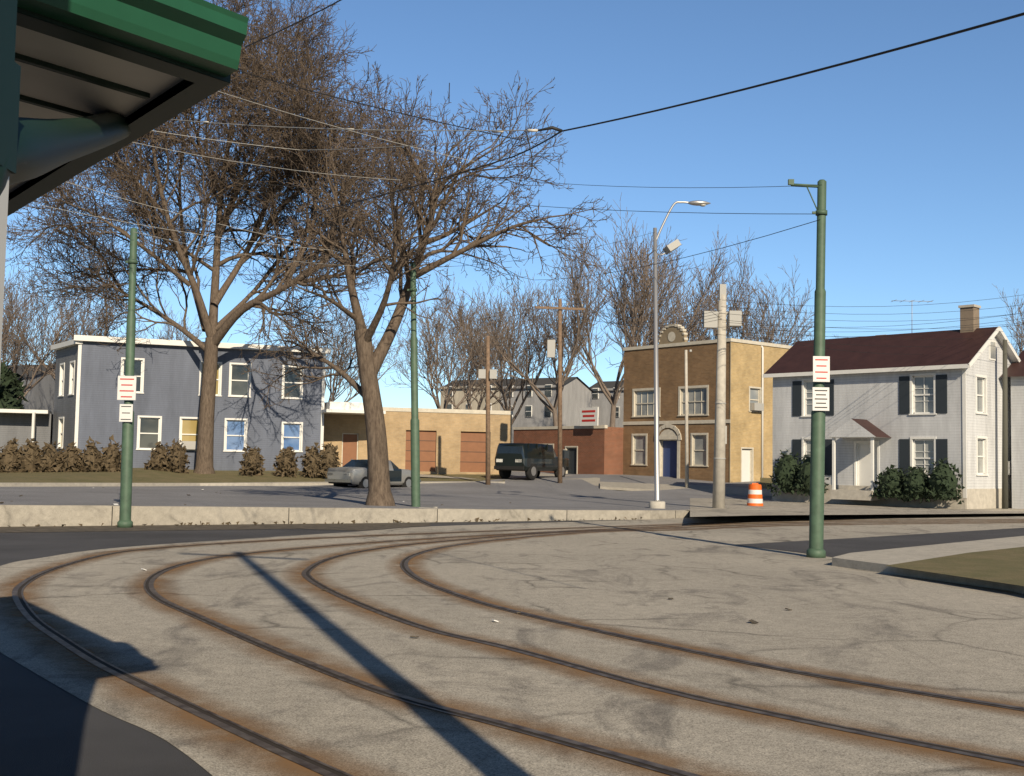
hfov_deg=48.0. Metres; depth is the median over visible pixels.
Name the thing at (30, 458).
hedge
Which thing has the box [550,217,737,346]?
tree
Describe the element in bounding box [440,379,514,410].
house
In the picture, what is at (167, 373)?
blue grey house
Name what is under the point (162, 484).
verge kerb
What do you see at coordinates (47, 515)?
wall
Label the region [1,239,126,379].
tree
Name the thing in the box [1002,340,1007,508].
utility pole
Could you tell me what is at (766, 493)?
sidewalk
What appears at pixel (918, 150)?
sky
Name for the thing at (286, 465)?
bush
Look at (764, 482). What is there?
lawn
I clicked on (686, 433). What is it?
utility pole
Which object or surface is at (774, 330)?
tree
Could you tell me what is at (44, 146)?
beam
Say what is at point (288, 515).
wall joints
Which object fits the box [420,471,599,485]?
garage apron
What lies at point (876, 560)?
island kerb
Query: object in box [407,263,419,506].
catenary pole
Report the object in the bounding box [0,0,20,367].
post
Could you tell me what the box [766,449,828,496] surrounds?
shrubs
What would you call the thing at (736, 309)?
tree
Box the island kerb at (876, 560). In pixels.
[832,536,1023,593]
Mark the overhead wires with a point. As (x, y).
(559, 130)
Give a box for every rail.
[1,519,1010,775]
[138,520,1023,775]
[294,521,1023,768]
[398,522,1023,713]
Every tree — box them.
[0,361,27,409]
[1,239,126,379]
[1,264,42,368]
[1,271,93,399]
[4,0,462,473]
[121,291,204,340]
[242,290,408,402]
[243,61,613,505]
[384,263,516,408]
[396,296,539,409]
[432,269,577,424]
[455,230,616,425]
[532,193,712,426]
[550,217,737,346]
[659,273,813,344]
[698,231,813,345]
[748,315,838,343]
[996,286,1023,354]
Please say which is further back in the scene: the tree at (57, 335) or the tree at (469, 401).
the tree at (469, 401)
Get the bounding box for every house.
[0,335,385,470]
[5,364,54,439]
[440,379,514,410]
[500,377,593,442]
[590,381,623,426]
[763,304,1020,508]
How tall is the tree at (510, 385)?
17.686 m
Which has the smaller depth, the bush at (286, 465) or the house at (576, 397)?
the bush at (286, 465)
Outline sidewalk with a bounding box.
[600,482,771,497]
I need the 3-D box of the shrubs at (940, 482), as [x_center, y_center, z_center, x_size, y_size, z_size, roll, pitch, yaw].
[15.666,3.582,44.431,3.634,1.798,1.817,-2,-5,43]
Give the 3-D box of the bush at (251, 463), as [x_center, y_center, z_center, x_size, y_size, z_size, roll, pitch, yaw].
[-12.879,3.613,56.941,1.322,1.829,2.026,1,-4,0]
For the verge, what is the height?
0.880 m
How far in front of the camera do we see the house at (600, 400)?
158.40 m
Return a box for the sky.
[1,0,1023,408]
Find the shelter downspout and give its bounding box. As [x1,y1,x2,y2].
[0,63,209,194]
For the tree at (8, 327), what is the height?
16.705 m
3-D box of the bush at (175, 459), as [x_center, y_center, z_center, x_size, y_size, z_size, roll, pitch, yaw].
[-16.753,3.492,55.967,2.166,2.182,2.164,1,-4,0]
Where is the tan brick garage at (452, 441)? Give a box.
[323,407,512,473]
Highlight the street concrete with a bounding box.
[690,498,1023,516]
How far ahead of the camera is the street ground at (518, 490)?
41.56 m
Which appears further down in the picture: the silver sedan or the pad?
the pad
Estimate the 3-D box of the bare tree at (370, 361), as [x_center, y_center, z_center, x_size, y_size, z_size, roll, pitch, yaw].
[-2.620,-2.703,32.926,9.301,13.026,8.467,2,-4,-22]
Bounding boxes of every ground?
[0,471,786,509]
[0,518,673,775]
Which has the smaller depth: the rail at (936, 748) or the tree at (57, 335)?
the rail at (936, 748)
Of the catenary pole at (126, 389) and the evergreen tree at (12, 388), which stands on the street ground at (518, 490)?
the evergreen tree at (12, 388)
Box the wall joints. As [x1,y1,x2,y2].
[111,506,675,525]
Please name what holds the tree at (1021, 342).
on the street ground at (518, 490)
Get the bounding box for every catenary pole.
[117,228,137,527]
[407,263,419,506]
[788,179,829,557]
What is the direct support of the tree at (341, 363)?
on the street ground at (518, 490)
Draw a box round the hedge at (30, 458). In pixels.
[0,435,121,472]
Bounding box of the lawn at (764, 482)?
[760,478,771,488]
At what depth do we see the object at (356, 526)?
26.20 m
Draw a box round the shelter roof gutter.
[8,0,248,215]
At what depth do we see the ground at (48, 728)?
6.92 m
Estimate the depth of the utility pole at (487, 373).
56.45 m
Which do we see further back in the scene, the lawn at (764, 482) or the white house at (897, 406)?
the lawn at (764, 482)
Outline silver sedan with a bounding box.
[325,459,420,487]
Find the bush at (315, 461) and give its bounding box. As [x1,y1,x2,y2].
[299,442,342,478]
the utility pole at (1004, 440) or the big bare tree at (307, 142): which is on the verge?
the big bare tree at (307, 142)
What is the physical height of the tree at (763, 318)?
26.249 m
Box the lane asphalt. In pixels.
[735,528,1023,556]
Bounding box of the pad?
[0,514,1023,775]
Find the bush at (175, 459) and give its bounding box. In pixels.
[144,438,190,472]
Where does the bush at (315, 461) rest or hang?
on the verge
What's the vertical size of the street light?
10.129 m
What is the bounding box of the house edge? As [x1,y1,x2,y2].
[1001,350,1023,508]
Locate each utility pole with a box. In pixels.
[478,336,496,484]
[535,299,584,482]
[685,350,691,487]
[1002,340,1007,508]
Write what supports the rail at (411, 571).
on the pad
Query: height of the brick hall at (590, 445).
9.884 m
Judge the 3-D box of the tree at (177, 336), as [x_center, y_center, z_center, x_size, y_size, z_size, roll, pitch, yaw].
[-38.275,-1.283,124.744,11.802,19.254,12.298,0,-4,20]
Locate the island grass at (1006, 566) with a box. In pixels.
[886,547,1023,585]
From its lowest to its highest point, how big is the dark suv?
1.920 m
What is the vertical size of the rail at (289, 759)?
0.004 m
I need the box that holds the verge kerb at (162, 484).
[0,481,504,486]
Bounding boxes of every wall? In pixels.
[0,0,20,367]
[0,505,1023,526]
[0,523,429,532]
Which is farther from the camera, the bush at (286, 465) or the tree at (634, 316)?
the tree at (634, 316)
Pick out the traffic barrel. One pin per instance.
(755, 495)
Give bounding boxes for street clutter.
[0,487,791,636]
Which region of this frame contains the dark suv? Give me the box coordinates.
[494,443,569,479]
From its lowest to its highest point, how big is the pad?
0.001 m
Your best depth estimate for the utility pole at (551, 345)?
58.96 m
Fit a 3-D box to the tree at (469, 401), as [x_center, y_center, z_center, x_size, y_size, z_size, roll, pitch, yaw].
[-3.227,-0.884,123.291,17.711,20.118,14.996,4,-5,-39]
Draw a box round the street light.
[649,200,710,508]
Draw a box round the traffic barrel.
[747,483,762,505]
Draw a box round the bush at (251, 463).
[238,443,265,475]
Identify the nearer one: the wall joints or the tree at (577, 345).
the wall joints
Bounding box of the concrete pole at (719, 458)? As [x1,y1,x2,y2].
[702,284,741,507]
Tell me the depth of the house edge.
45.83 m
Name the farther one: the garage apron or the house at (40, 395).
the house at (40, 395)
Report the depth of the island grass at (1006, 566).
17.57 m
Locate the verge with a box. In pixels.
[0,468,504,482]
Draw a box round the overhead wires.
[11,0,1023,379]
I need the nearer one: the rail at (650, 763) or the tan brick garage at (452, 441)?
the rail at (650, 763)
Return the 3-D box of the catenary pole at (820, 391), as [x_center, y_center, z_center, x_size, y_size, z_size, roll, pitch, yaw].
[5.336,-0.386,20.753,0.714,6.840,0.338,1,-4,0]
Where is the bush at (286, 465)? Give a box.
[272,446,299,477]
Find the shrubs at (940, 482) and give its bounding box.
[871,458,964,503]
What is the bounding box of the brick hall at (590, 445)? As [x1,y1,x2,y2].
[513,324,791,482]

